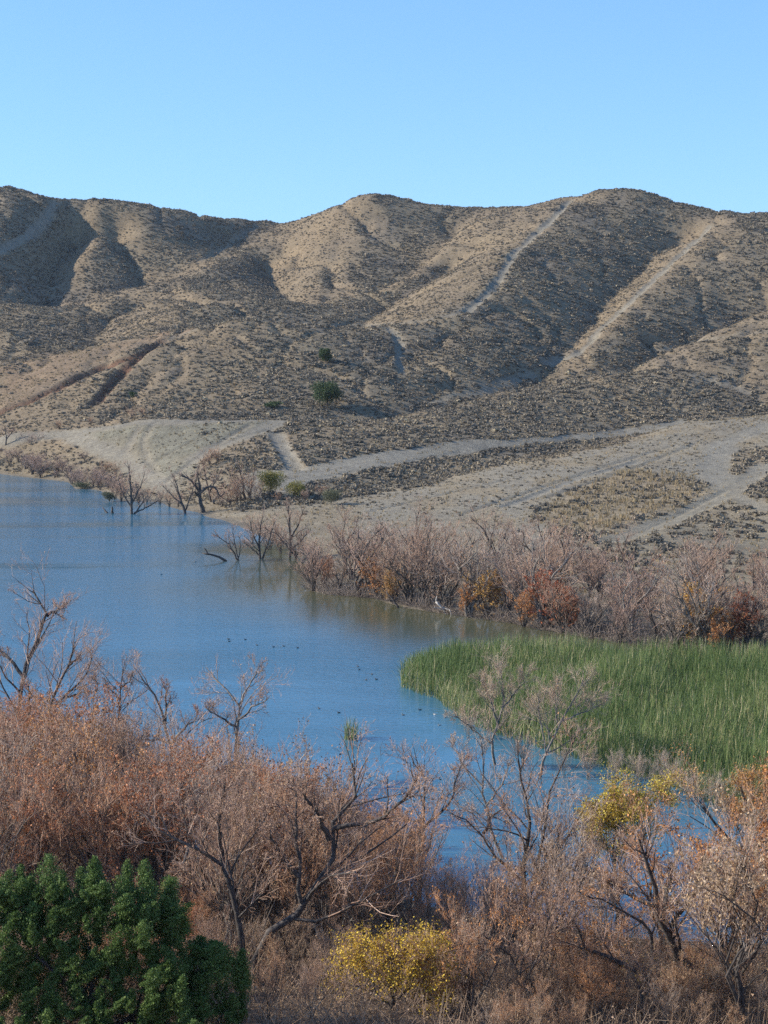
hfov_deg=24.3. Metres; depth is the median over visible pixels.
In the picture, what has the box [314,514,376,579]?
willow
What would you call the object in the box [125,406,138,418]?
shrub
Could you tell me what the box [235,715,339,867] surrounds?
willow
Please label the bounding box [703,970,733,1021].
sapling
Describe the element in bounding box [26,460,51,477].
shrub
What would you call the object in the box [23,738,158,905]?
willow
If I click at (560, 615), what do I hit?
willow
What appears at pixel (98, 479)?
shrub
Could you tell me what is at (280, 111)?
sky
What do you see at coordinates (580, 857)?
willow
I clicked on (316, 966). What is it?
willow
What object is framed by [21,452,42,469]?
shrub
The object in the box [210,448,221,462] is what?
shrub
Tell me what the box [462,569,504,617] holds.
willow
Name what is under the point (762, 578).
willow
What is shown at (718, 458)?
dirt path
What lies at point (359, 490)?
scrub bush
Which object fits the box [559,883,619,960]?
willow
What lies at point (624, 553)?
bare tree
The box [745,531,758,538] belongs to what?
scrub bush
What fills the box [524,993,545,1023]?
sapling
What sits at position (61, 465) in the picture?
shrub
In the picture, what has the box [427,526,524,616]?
willow
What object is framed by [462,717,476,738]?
shrub
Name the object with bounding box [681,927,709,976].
willow
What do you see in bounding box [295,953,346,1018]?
willow
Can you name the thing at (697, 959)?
sapling
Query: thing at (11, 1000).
willow
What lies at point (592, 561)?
willow
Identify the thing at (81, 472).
shrub
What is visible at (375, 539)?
willow
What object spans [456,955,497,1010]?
sapling
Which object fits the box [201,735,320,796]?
willow
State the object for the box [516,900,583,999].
willow
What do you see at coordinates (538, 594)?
willow
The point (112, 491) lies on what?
shrub
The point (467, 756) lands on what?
bare tree
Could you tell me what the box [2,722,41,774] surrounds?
willow
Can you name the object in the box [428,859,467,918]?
willow
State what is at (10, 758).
willow
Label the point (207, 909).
willow
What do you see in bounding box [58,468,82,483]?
shrub
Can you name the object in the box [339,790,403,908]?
willow
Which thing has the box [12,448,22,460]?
shrub
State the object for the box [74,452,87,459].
shrub
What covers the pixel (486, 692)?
bare tree
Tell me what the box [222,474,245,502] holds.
shrub
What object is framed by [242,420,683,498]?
dirt road
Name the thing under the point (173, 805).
willow
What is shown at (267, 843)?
willow
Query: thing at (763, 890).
willow
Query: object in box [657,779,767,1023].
willow
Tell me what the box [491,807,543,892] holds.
willow
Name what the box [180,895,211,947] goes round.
willow
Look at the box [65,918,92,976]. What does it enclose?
willow
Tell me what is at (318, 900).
willow
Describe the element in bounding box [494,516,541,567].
willow
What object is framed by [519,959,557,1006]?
sapling
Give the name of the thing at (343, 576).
willow
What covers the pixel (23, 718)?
willow
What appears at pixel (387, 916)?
willow
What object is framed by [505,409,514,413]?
scrub bush
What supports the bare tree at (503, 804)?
on the bank
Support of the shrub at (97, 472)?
on the hills
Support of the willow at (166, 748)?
on the bank
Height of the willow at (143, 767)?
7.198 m
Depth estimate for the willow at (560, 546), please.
212.48 m
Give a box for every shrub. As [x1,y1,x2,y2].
[1,446,21,464]
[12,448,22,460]
[18,429,43,443]
[18,454,29,468]
[20,452,48,474]
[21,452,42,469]
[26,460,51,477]
[27,460,55,477]
[38,458,54,471]
[45,459,62,471]
[58,459,65,469]
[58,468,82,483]
[61,461,78,474]
[62,473,75,484]
[67,470,87,482]
[73,467,88,481]
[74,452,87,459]
[75,473,89,482]
[82,471,99,486]
[85,469,107,483]
[93,476,105,489]
[94,472,101,487]
[99,460,114,472]
[100,472,117,488]
[106,481,124,499]
[107,461,124,474]
[110,475,125,484]
[114,480,127,500]
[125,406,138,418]
[128,485,143,502]
[142,485,156,501]
[156,489,167,503]
[164,490,178,506]
[172,494,183,506]
[195,454,210,467]
[200,447,216,464]
[209,483,225,502]
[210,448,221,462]
[217,490,230,506]
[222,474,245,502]
[222,483,238,504]
[236,471,257,498]
[241,522,261,542]
[249,479,267,500]
[252,520,288,549]
[269,524,294,552]
[270,490,282,500]
[273,530,308,558]
[289,538,318,562]
[300,487,309,499]
[315,484,325,495]
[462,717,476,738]
[508,728,538,761]
[549,744,572,773]
[570,746,599,779]
[605,745,638,783]
[615,749,659,790]
[648,745,687,797]
[673,768,699,807]
[703,768,729,811]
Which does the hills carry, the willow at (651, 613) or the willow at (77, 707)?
the willow at (651, 613)
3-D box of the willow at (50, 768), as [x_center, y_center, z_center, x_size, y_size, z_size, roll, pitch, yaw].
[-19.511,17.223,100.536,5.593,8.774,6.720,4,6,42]
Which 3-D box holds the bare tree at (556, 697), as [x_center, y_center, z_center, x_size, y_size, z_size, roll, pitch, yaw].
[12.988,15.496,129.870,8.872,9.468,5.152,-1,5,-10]
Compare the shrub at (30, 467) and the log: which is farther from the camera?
the shrub at (30, 467)
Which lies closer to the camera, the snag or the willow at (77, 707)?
the willow at (77, 707)
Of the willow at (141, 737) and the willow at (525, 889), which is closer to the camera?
the willow at (525, 889)
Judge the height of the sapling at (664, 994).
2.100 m
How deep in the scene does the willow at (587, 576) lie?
221.89 m
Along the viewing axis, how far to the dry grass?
438.89 m
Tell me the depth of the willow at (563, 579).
229.50 m
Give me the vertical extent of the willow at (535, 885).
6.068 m
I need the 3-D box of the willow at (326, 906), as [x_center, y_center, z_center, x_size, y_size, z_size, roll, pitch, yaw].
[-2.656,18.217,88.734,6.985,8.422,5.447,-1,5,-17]
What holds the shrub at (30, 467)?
on the hills
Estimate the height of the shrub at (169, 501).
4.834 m
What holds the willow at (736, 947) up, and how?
on the bank
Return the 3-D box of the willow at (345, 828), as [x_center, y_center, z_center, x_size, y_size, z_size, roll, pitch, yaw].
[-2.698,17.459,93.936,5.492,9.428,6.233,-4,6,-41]
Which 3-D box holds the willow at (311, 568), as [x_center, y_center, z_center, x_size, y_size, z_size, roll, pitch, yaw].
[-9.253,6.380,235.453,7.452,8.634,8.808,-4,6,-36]
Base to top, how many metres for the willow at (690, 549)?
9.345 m
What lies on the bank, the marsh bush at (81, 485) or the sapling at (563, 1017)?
the sapling at (563, 1017)
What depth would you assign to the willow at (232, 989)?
75.80 m
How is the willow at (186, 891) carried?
on the bank
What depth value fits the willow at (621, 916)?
89.10 m
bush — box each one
[72,481,90,488]
[102,491,115,500]
[128,391,137,396]
[256,470,285,493]
[261,489,277,497]
[263,401,282,407]
[283,420,295,425]
[284,479,304,496]
[318,910,466,1017]
[320,488,342,504]
[327,422,336,426]
[343,475,352,479]
[354,488,363,492]
[363,490,372,494]
[383,471,394,476]
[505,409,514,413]
[578,500,589,505]
[582,532,593,538]
[599,544,611,550]
[629,546,639,550]
[632,513,644,518]
[639,558,652,565]
[645,536,657,542]
[656,413,666,416]
[661,542,670,546]
[708,523,718,527]
[741,504,750,508]
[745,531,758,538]
[746,482,756,487]
[753,526,764,531]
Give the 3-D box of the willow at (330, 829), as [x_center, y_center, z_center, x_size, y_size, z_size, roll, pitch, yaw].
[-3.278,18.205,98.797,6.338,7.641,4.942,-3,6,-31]
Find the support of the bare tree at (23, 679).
on the bank
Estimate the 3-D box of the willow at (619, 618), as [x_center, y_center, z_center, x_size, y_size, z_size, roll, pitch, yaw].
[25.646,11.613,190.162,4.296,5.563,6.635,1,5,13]
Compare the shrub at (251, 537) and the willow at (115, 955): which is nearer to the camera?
the willow at (115, 955)
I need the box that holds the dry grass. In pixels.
[0,235,767,604]
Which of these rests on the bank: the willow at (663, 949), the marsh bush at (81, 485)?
the willow at (663, 949)
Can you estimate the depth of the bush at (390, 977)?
78.53 m
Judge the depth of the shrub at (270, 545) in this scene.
285.02 m
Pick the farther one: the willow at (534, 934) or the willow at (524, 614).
the willow at (524, 614)
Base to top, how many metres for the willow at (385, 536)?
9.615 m
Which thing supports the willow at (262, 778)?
on the bank
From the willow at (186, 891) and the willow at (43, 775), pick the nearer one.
the willow at (186, 891)
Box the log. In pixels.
[202,548,226,560]
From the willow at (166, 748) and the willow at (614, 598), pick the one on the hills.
the willow at (614, 598)
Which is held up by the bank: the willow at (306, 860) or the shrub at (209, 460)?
the willow at (306, 860)
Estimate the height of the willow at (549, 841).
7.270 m
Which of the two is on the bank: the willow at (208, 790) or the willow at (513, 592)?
the willow at (208, 790)
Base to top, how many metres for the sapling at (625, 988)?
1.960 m
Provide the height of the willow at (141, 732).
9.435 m
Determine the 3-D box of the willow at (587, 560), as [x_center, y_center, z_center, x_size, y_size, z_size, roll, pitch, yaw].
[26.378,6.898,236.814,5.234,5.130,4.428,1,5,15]
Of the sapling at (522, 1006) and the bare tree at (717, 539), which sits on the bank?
the sapling at (522, 1006)
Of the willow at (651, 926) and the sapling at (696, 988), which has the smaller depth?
the sapling at (696, 988)
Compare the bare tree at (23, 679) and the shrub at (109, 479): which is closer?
the bare tree at (23, 679)
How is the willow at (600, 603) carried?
on the hills
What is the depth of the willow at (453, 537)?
243.63 m
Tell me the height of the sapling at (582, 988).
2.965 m
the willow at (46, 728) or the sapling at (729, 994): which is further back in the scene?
the willow at (46, 728)
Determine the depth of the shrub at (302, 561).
265.89 m
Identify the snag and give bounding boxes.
[386,591,398,607]
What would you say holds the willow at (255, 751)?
on the bank
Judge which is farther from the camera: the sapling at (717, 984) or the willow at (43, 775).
the willow at (43, 775)
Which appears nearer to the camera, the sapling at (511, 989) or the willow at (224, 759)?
the sapling at (511, 989)
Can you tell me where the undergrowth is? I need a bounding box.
[0,782,767,1023]
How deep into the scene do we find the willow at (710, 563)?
218.21 m
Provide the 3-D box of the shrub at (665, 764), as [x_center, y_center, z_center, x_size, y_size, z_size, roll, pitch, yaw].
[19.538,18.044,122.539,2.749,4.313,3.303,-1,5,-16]
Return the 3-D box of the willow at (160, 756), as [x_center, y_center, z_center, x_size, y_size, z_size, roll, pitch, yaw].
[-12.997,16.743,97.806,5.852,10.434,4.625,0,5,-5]
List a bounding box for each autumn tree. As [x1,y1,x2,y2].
[567,762,688,902]
[654,734,767,869]
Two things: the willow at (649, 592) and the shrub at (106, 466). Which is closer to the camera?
the willow at (649, 592)
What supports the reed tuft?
in the lake water
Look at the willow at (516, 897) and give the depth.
88.98 m
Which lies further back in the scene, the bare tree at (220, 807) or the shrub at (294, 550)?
the shrub at (294, 550)
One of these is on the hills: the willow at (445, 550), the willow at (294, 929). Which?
the willow at (445, 550)
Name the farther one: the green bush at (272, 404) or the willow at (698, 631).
the green bush at (272, 404)
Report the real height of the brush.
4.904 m
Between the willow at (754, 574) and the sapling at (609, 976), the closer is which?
the sapling at (609, 976)
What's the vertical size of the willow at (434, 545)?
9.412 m
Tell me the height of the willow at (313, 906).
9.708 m
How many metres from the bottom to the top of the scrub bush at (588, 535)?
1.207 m
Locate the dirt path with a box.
[0,198,767,542]
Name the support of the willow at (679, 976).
on the bank
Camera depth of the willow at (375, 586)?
226.40 m
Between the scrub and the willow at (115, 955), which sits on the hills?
the scrub
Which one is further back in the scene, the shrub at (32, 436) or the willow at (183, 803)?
the shrub at (32, 436)
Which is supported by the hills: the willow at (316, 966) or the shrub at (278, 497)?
the shrub at (278, 497)
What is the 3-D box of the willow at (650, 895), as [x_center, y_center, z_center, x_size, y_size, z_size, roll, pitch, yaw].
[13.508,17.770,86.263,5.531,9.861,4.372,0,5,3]
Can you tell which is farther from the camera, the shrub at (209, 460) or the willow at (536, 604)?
the shrub at (209, 460)
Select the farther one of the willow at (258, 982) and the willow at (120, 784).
the willow at (120, 784)
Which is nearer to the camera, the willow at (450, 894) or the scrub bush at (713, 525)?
the willow at (450, 894)
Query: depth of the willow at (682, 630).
185.45 m
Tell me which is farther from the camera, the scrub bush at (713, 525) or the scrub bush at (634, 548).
the scrub bush at (713, 525)
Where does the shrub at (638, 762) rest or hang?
in the lake water
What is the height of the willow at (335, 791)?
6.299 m
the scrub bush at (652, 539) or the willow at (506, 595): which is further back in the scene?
the scrub bush at (652, 539)
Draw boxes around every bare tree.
[0,545,93,717]
[0,617,114,740]
[1,426,15,445]
[72,636,162,734]
[112,649,241,756]
[113,762,297,956]
[115,458,158,513]
[159,466,196,512]
[176,463,229,512]
[188,651,290,768]
[199,462,222,500]
[211,523,247,560]
[222,459,263,498]
[240,505,280,558]
[249,711,450,985]
[263,494,312,557]
[324,503,367,573]
[376,733,478,897]
[381,495,438,579]
[430,712,532,858]
[442,637,540,765]
[442,703,604,916]
[462,499,513,573]
[513,657,625,777]
[523,848,678,1012]
[526,514,567,572]
[578,554,615,591]
[582,801,748,1005]
[600,513,661,587]
[683,525,732,588]
[726,568,750,602]
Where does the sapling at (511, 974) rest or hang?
on the bank
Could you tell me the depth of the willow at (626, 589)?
193.63 m
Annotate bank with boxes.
[0,819,767,1023]
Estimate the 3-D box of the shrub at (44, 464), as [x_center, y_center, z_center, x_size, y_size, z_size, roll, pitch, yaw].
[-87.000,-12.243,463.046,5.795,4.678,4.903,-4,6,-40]
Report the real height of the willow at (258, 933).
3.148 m
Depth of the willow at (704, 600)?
188.23 m
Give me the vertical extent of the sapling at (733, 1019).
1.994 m
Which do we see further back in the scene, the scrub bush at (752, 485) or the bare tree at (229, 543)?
the scrub bush at (752, 485)
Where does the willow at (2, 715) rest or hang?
on the bank
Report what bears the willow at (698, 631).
on the hills
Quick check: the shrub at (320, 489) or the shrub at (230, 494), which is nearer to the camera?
the shrub at (230, 494)
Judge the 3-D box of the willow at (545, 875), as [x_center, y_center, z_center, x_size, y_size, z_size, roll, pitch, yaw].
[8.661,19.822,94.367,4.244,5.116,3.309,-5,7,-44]
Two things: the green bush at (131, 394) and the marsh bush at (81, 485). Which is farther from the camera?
the green bush at (131, 394)
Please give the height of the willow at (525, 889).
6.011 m
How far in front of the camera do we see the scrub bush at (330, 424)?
456.58 m
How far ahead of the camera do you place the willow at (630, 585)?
215.40 m
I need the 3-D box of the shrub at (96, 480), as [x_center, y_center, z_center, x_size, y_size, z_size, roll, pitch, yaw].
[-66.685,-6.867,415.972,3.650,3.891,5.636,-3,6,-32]
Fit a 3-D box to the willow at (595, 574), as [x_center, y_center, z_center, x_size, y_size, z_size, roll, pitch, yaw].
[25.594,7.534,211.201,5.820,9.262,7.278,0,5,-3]
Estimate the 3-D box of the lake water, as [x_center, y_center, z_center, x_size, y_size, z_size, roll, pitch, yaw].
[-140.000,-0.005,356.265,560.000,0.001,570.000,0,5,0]
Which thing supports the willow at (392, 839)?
on the bank
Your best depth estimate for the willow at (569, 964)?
81.35 m
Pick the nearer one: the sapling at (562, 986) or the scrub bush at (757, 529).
the sapling at (562, 986)
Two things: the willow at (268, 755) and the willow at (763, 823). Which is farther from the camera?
the willow at (268, 755)
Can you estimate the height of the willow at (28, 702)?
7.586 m
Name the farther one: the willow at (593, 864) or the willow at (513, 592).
the willow at (513, 592)
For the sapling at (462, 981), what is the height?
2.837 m
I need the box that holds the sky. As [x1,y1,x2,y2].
[0,0,767,222]
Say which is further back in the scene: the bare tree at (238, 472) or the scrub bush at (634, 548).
the bare tree at (238, 472)
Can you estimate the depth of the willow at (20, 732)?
111.88 m
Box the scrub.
[0,185,767,580]
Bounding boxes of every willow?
[0,691,40,744]
[0,691,69,815]
[0,693,47,753]
[0,694,31,852]
[0,711,81,877]
[0,716,43,767]
[0,723,109,876]
[0,739,67,875]
[0,740,45,853]
[0,744,99,921]
[0,745,82,863]
[0,764,56,883]
[0,982,18,1016]
[1,732,88,872]
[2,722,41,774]
[4,684,120,785]
[4,689,41,731]
[4,690,52,737]
[18,943,69,1004]
[23,692,151,889]
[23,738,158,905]
[25,682,96,795]
[28,747,82,871]
[31,677,128,838]
[33,861,75,901]
[34,745,174,882]
[36,703,84,781]
[36,704,119,855]
[38,695,107,856]
[47,711,148,874]
[47,752,128,871]
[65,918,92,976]
[68,936,115,988]
[81,698,184,831]
[87,755,152,867]
[90,731,222,897]
[91,708,151,849]
[92,928,142,984]
[99,712,170,773]
[100,967,144,1022]
[103,708,153,776]
[104,728,198,889]
[105,687,167,757]
[115,741,159,848]
[120,728,193,776]
[125,950,178,994]
[126,717,249,917]
[127,925,185,991]
[135,708,261,893]
[138,755,204,864]
[139,718,232,874]
[144,740,181,761]
[154,848,205,905]
[155,778,284,955]
[158,727,214,781]
[158,766,256,901]
[163,738,237,788]
[170,727,319,918]
[180,719,274,835]
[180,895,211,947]
[180,905,237,948]
[186,754,262,800]
[187,751,280,877]
[191,887,220,934]
[192,920,239,985]
[193,940,241,1021]
[196,726,253,780]
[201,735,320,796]
[202,743,244,775]
[202,784,277,936]
[215,750,319,946]
[225,743,288,863]
[225,914,274,964]
[230,750,335,882]
[232,719,356,893]
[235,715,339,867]
[235,761,283,906]
[236,755,326,928]
[248,759,335,942]
[249,772,355,960]
[250,948,291,1018]
[258,929,286,990]
[263,778,357,934]
[272,893,316,972]
[273,799,386,943]
[283,531,331,590]
[286,740,369,908]
[289,557,321,585]
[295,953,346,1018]
[297,757,396,923]
[299,537,328,568]
[301,765,391,916]
[302,937,341,999]
[305,812,414,952]
[306,916,352,984]
[308,896,366,973]
[311,770,358,854]
[311,782,369,896]
[313,554,335,584]
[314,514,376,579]
[314,547,352,592]
[323,522,354,561]
[323,785,475,949]
[329,519,409,595]
[330,527,388,590]
[337,531,385,573]
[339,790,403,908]
[352,804,454,938]
[353,521,410,598]
[355,518,437,604]
[357,558,390,596]
[358,515,420,572]
[360,524,401,559]
[366,809,441,918]
[371,549,416,600]
[378,507,456,595]
[378,804,454,909]
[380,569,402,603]
[383,520,451,584]
[400,541,458,607]
[402,841,501,959]
[409,542,492,610]
[409,908,496,1007]
[412,868,499,948]
[424,546,464,593]
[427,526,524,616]
[428,525,458,580]
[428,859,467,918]
[429,858,540,1022]
[431,875,496,966]
[432,858,483,942]
[437,519,486,570]
[440,510,521,595]
[444,832,594,1021]
[457,583,483,612]
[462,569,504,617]
[467,546,529,615]
[470,852,510,921]
[476,856,529,941]
[477,889,504,931]
[480,548,577,618]
[486,861,554,981]
[489,860,543,949]
[490,851,559,962]
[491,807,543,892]
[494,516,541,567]
[498,524,597,627]
[498,543,539,601]
[499,543,542,595]
[504,765,622,953]
[504,803,601,938]
[505,509,609,604]
[505,588,537,626]
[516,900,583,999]
[519,801,581,906]
[521,570,583,632]
[521,839,573,929]
[522,568,575,627]
[546,545,583,586]
[547,586,591,631]
[551,927,605,1012]
[554,940,583,993]
[557,529,612,596]
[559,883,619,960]
[562,805,665,930]
[563,849,663,935]
[566,581,619,636]
[568,590,621,629]
[568,836,610,922]
[572,552,599,580]
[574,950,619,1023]
[575,546,617,577]
[577,905,643,992]
[579,542,620,610]
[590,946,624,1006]
[592,863,618,910]
[598,551,691,636]
[599,573,630,626]
[607,594,644,642]
[607,773,704,963]
[607,870,652,950]
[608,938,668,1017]
[611,576,641,602]
[614,578,654,615]
[629,552,675,600]
[630,906,697,979]
[633,576,668,609]
[633,893,684,958]
[638,577,681,640]
[643,552,739,647]
[646,867,696,928]
[650,943,707,1022]
[651,577,726,649]
[652,578,737,643]
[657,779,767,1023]
[665,525,743,617]
[667,535,719,600]
[668,797,767,1002]
[670,751,767,990]
[670,841,763,961]
[672,579,732,646]
[677,831,766,975]
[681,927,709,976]
[682,931,741,1012]
[696,547,728,590]
[696,830,767,930]
[699,558,767,647]
[704,607,747,650]
[715,811,767,965]
[724,595,767,645]
[725,589,765,649]
[734,790,765,910]
[734,807,767,908]
[737,554,767,597]
[738,572,767,619]
[740,544,767,589]
[749,556,767,608]
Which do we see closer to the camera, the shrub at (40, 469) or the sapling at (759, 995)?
the sapling at (759, 995)
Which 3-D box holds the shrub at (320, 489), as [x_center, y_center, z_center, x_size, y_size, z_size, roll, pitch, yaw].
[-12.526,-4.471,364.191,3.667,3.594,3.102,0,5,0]
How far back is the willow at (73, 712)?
105.07 m
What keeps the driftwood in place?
on the hills
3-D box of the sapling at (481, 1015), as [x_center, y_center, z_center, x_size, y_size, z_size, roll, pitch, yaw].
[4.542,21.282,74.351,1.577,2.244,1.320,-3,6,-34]
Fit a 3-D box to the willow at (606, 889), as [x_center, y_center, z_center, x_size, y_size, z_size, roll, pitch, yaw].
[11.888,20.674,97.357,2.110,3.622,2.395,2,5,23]
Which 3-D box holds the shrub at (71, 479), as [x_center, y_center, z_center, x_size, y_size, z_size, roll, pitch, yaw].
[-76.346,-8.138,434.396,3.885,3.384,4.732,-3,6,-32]
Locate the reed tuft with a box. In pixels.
[337,717,368,740]
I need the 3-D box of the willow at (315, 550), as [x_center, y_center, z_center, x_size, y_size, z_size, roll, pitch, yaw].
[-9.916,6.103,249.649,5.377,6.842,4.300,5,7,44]
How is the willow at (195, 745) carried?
on the bank
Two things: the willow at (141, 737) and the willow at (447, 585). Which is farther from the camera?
the willow at (447, 585)
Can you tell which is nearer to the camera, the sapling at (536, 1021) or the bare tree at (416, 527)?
the sapling at (536, 1021)
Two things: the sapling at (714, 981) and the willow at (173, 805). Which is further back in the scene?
the willow at (173, 805)
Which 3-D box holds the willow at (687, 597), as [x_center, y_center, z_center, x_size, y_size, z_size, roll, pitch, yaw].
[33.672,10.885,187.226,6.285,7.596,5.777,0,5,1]
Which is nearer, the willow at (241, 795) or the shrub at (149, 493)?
the willow at (241, 795)
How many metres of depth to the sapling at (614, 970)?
80.24 m
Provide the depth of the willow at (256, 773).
107.77 m
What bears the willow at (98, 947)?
on the bank
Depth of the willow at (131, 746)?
113.23 m
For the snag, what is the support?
on the hills
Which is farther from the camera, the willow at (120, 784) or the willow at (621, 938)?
the willow at (120, 784)
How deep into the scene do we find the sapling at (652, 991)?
79.36 m
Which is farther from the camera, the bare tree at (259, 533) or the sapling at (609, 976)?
the bare tree at (259, 533)
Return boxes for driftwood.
[434,596,450,613]
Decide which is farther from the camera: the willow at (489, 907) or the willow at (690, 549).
the willow at (690, 549)
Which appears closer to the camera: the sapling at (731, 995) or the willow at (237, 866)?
the sapling at (731, 995)
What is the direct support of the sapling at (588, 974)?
on the bank
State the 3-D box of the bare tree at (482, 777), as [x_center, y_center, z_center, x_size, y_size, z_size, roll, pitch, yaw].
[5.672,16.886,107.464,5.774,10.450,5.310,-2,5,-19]
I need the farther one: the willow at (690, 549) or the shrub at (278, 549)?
the shrub at (278, 549)
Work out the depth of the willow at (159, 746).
113.17 m
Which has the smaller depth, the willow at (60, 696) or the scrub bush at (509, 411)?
the willow at (60, 696)
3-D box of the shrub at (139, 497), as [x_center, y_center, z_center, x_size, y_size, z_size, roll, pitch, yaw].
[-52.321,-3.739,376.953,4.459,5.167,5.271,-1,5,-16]
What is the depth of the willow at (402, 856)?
94.87 m
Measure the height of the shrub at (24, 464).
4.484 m
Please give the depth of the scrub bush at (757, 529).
301.60 m
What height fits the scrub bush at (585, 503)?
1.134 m
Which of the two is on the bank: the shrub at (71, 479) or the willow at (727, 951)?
the willow at (727, 951)
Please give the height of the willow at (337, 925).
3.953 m
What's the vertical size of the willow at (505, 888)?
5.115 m
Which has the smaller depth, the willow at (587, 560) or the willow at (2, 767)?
the willow at (2, 767)
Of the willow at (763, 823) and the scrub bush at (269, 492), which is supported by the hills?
the scrub bush at (269, 492)
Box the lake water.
[0,474,767,943]
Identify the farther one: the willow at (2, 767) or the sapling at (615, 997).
the willow at (2, 767)
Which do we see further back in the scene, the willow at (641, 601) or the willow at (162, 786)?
the willow at (641, 601)
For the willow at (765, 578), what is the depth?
184.71 m
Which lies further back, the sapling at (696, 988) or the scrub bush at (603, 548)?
the scrub bush at (603, 548)
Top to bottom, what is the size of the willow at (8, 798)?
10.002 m
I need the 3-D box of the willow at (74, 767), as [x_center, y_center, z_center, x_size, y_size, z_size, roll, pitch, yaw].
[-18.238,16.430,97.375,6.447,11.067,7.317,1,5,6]
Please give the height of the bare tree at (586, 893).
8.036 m
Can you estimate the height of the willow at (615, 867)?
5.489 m
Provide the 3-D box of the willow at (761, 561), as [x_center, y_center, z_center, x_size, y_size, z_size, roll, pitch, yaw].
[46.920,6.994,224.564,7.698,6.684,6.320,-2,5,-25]
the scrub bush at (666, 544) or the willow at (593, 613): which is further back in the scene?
the scrub bush at (666, 544)
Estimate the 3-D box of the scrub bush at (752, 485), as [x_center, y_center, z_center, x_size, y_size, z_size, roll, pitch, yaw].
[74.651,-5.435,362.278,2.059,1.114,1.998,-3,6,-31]
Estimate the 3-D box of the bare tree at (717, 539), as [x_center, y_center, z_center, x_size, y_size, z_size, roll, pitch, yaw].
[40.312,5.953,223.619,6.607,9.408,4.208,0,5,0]
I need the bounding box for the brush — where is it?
[296,554,767,653]
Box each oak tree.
[309,380,344,405]
[318,347,332,361]
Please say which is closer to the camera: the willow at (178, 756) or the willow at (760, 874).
the willow at (760, 874)
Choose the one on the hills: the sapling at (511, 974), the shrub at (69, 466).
the shrub at (69, 466)
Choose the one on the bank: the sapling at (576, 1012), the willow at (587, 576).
the sapling at (576, 1012)
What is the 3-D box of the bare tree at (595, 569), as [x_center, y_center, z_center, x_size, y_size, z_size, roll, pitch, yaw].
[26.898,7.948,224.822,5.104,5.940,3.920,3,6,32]
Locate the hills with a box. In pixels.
[0,186,767,653]
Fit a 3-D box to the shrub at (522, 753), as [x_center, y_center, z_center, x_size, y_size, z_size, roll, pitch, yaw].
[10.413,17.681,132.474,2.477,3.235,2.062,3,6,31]
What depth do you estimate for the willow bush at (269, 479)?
365.07 m
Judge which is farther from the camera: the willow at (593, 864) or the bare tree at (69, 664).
the bare tree at (69, 664)
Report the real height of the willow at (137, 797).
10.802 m
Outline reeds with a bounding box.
[392,631,767,810]
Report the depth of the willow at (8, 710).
122.25 m
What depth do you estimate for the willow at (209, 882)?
97.00 m
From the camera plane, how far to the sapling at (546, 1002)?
74.94 m
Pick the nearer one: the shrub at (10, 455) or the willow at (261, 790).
the willow at (261, 790)
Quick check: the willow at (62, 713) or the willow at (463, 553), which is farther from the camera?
the willow at (463, 553)
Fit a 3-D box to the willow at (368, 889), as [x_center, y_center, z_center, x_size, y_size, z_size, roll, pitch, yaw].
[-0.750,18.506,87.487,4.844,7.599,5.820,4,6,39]
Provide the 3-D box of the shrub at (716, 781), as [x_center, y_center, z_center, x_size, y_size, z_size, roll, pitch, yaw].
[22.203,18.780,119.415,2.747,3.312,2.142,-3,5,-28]
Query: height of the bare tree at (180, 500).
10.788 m
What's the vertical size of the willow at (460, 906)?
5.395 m
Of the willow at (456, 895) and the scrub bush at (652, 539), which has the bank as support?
the willow at (456, 895)
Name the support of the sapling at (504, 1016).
on the bank
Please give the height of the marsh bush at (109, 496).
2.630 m
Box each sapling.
[425,957,464,1015]
[444,949,472,1008]
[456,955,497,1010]
[473,999,505,1023]
[479,947,512,994]
[486,950,523,1003]
[489,990,524,1023]
[490,992,520,1023]
[502,972,527,1021]
[506,955,533,1003]
[511,973,554,1023]
[516,946,553,997]
[516,972,561,1023]
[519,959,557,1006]
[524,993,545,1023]
[537,948,564,989]
[544,964,578,1021]
[550,991,587,1023]
[554,951,591,1017]
[562,1001,585,1023]
[565,951,609,1009]
[574,960,622,1013]
[601,946,628,1000]
[603,971,631,1019]
[617,975,635,1015]
[631,962,648,998]
[641,972,688,1023]
[642,962,666,1008]
[650,978,678,1018]
[664,967,706,1023]
[673,985,693,1023]
[676,940,715,997]
[686,990,715,1023]
[695,963,725,1015]
[698,965,735,1013]
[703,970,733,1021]
[711,963,755,1014]
[723,997,748,1023]
[731,954,762,989]
[748,972,767,1012]
[754,971,767,1016]
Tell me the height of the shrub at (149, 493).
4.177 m
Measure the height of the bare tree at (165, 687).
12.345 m
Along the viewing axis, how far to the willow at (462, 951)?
77.48 m
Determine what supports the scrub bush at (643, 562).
on the hills
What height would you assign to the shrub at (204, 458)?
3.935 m
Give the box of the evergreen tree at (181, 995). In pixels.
[0,852,259,1023]
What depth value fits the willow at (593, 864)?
95.52 m
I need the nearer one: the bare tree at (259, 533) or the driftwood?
the driftwood
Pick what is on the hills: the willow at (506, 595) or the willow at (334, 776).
the willow at (506, 595)
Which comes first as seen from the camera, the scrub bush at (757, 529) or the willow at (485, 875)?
the willow at (485, 875)
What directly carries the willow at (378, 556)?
on the hills
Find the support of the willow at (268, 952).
on the bank
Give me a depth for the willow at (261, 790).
102.08 m
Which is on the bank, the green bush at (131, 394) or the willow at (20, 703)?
the willow at (20, 703)
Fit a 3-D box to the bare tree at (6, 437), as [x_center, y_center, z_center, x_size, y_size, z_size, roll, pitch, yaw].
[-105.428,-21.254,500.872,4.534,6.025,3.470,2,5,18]
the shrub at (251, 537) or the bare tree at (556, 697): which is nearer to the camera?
the bare tree at (556, 697)
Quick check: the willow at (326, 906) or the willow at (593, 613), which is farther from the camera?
the willow at (593, 613)

